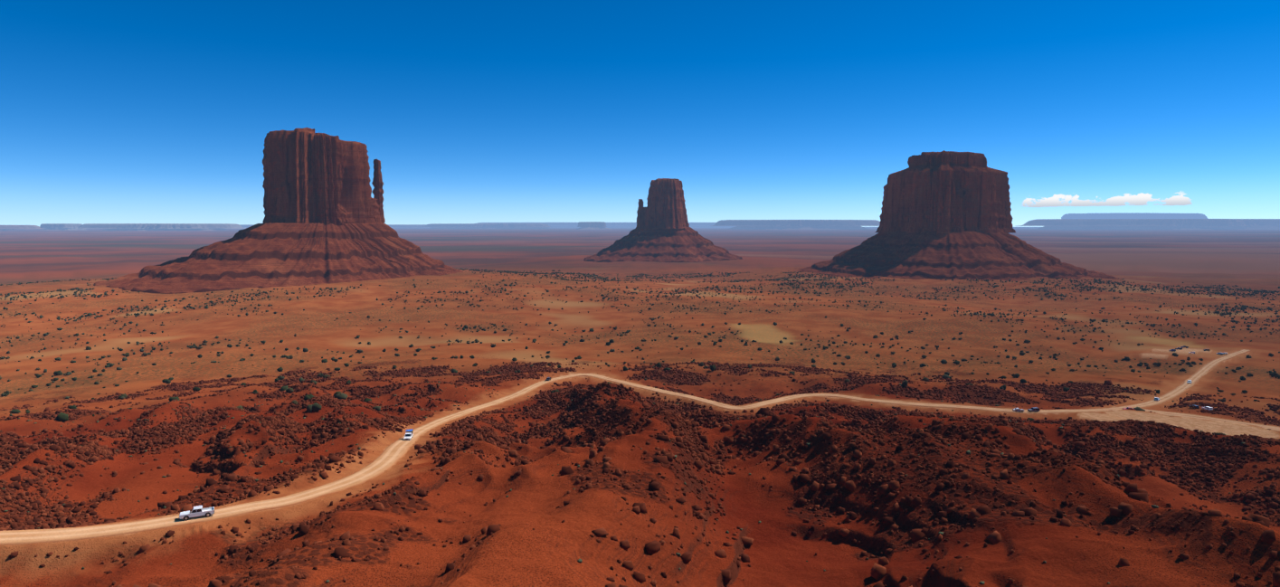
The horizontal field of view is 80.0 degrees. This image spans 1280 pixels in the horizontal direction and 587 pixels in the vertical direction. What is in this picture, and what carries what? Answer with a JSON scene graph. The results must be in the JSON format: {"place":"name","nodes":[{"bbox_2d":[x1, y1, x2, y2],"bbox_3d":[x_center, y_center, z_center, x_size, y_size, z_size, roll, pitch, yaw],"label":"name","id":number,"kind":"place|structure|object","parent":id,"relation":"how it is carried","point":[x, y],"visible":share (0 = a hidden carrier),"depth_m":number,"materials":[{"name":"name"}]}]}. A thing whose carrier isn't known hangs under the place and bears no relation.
{"place":"outdoors","nodes":[
{"label":"outdoors","id":0,"kind":"place"},
{"bbox_2d":[0,349,1251,545],"bbox_3d":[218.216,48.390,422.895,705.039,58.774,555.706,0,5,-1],"label":"dirt road","id":1,"kind":"structure","parent":0,"point":[393,454],"depth_m":185.07,"materials":[{"name":"beige soil"}]},
{"bbox_2d":[179,505,214,520],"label":"white pickup","id":2,"kind":"object","parent":1,"relation":"on","point":[198,511],"visible":0.98,"depth_m":146.22,"materials":[{"name":"white paint"}]},
{"bbox_2d":[403,429,413,440],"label":"car","id":3,"kind":"object","parent":1,"relation":"on","point":[409,435],"visible":0.94,"depth_m":236.18,"materials":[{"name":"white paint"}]},
{"bbox_2d":[1012,407,1024,411],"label":"silver sedan","id":4,"kind":"object","parent":1,"relation":"on","point":[1018,410],"visible":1,"depth_m":354.14,"materials":[{"name":"grey paint"}]},
{"bbox_2d":[1027,407,1039,412],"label":"car","id":5,"kind":"object","parent":1,"relation":"on","point":[1033,409],"visible":1,"depth_m":355.26,"materials":[{"name":"grey paint"}]},
{"bbox_2d":[0,227,1279,586],"bbox_3d":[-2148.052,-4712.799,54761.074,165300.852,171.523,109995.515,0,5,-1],"label":"ground","id":6,"kind":"structure","parent":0,"point":[519,551],"depth_m":366.25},
{"bbox_2d":[0,225,42,230],"bbox_3d":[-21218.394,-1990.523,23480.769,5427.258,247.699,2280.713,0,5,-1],"label":"mesa","id":7,"kind":"structure","parent":6,"relation":"on","point":[7,227],"depth_m":23328.27,"materials":[{"name":"blue stone"}]},
{"bbox_2d":[39,223,85,229],"bbox_3d":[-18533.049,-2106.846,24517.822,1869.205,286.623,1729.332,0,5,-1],"label":"mesa","id":8,"kind":"structure","parent":6,"relation":"on","point":[59,226],"depth_m":24151.59,"materials":[{"name":"blue stone"}]},
{"bbox_2d":[74,223,246,230],"bbox_3d":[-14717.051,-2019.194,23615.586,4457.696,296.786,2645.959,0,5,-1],"label":"distant mesa","id":9,"kind":"structure","parent":6,"relation":"on","point":[165,226],"depth_m":22759.10,"materials":[{"name":"stone"}]},
{"bbox_2d":[93,222,463,293],"bbox_3d":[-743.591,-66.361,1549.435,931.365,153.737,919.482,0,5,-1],"label":"talus slope","id":10,"kind":"structure","parent":6,"relation":"on","point":[262,255],"depth_m":1430.60,"materials":[{"name":"brown stone"}]},
{"bbox_2d":[262,127,385,225],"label":"butte","id":11,"kind":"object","parent":10,"relation":"on","point":[310,175],"depth_m":1525.36,"materials":[{"name":"brown stone"}]},
{"bbox_2d":[239,224,426,227],"bbox_3d":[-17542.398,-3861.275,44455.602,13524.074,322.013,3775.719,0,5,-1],"label":"mesa","id":12,"kind":"structure","parent":6,"relation":"on","point":[390,225],"depth_m":43198.66,"materials":[{"name":"stone"}]},
{"bbox_2d":[424,223,549,228],"bbox_3d":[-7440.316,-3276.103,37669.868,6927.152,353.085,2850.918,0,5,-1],"label":"mesa","id":13,"kind":"structure","parent":6,"relation":"on","point":[488,226],"depth_m":36818.46,"materials":[{"name":"stone"}]},
{"bbox_2d":[43,378,1112,415],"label":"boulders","id":14,"kind":"object","parent":6,"relation":"on","point":[761,411],"visible":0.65,"depth_m":403.46,"materials":[{"name":"brown stone"}]},
{"bbox_2d":[575,221,612,229],"bbox_3d":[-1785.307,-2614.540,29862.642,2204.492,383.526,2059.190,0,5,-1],"label":"mesa","id":15,"kind":"structure","parent":6,"relation":"on","point":[592,225],"depth_m":29549.85,"materials":[{"name":"blue stone"}]},
{"bbox_2d":[477,222,735,227],"bbox_3d":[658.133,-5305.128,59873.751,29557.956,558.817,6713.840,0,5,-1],"label":"mesa","id":16,"kind":"structure","parent":6,"relation":"on","point":[621,224],"depth_m":57504.46,"materials":[{"name":"blue stone"}]},
{"bbox_2d":[0,381,1257,584],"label":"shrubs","id":17,"kind":"object","parent":6,"relation":"on","point":[579,465],"visible":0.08,"depth_m":217.34,"materials":[{"name":"green plant"}]},
{"bbox_2d":[0,361,1279,586],"bbox_3d":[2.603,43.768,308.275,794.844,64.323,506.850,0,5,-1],"label":"boulder rubble","id":18,"kind":"object","parent":6,"relation":"on","point":[877,572],"visible":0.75,"depth_m":225.14,"materials":[{"name":"brown stone"}]},
{"bbox_2d":[0,382,1279,586],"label":"boulders","id":19,"kind":"object","parent":6,"relation":"on","point":[845,413],"visible":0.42,"depth_m":217.56,"materials":[{"name":"brown stone"}]},
{"bbox_2d":[0,267,1279,363],"bbox_3d":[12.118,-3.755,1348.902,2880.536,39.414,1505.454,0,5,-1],"label":"shrubs","id":20,"kind":"object","parent":6,"relation":"on","point":[1144,289],"visible":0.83,"depth_m":1252.99,"materials":[{"name":"green plant"}]},
{"bbox_2d":[0,322,1279,435],"bbox_3d":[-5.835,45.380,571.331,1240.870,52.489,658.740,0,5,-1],"label":"shrubs","id":21,"kind":"object","parent":6,"relation":"on","point":[64,417],"visible":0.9,"depth_m":570.89,"materials":[{"name":"green plant"}]},
{"bbox_2d":[3,328,1276,416],"bbox_3d":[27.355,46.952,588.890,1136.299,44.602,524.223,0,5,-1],"label":"shrubs","id":22,"kind":"object","parent":6,"relation":"on","point":[16,411],"visible":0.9,"depth_m":617.71,"materials":[{"name":"green plant"}]},
{"bbox_2d":[583,227,742,262],"bbox_3d":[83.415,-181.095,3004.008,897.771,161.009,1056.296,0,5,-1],"label":"talus slope","id":23,"kind":"structure","parent":6,"relation":"on","point":[688,244],"depth_m":2785.50,"materials":[{"name":"brown stone"}]},
{"bbox_2d":[635,178,689,228],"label":"butte","id":24,"kind":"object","parent":23,"relation":"on","point":[665,208],"depth_m":2851.33,"materials":[{"name":"brown stone"}]},
{"bbox_2d":[795,230,1121,281],"bbox_3d":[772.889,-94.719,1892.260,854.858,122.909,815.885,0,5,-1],"label":"talus slope","id":25,"kind":"structure","parent":6,"relation":"on","point":[968,255],"depth_m":1737.77,"materials":[{"name":"brown stone"}]},
{"bbox_2d":[875,150,1015,233],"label":"butte","id":26,"kind":"object","parent":25,"relation":"on","point":[944,192],"depth_m":1814.74,"materials":[{"name":"brown stone"}]},
{"bbox_2d":[1188,405,1199,408],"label":"dark suv","id":27,"kind":"object","parent":6,"relation":"on","point":[1194,406],"visible":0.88,"depth_m":394.30,"materials":[{"name":"grey paint"}]},
{"bbox_2d":[1123,406,1279,432],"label":"dirt road","id":28,"kind":"structure","parent":6,"relation":"on","point":[1272,428],"depth_m":362.16,"materials":[{"name":"beige soil"}]},
{"bbox_2d":[1201,406,1213,410],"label":"white suv","id":29,"kind":"object","parent":6,"relation":"on","point":[1208,408],"visible":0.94,"depth_m":387.06,"materials":[{"name":"white paint"}]},
{"bbox_2d":[0,0,1279,227],"label":"sky","id":30,"kind":"structure","parent":0,"point":[112,111],"materials":[{"name":"blue"}]},
{"bbox_2d":[711,219,880,229],"bbox_3d":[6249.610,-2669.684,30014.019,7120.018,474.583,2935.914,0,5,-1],"label":"mesa","id":31,"kind":"structure","parent":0,"point":[798,224],"depth_m":29353.46,"materials":[{"name":"stone"}]},
{"bbox_2d":[1061,212,1207,218],"bbox_3d":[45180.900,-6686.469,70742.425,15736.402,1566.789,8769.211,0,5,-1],"label":"mesa","id":32,"kind":"structure","parent":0,"point":[1133,215],"depth_m":69120.44,"materials":[{"name":"blue stone"}]},
{"bbox_2d":[1015,218,1279,229],"bbox_3d":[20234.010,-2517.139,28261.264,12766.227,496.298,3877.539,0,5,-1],"label":"mesa","id":33,"kind":"structure","parent":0,"point":[1160,223],"depth_m":27276.57,"materials":[{"name":"stone"}]}
]}

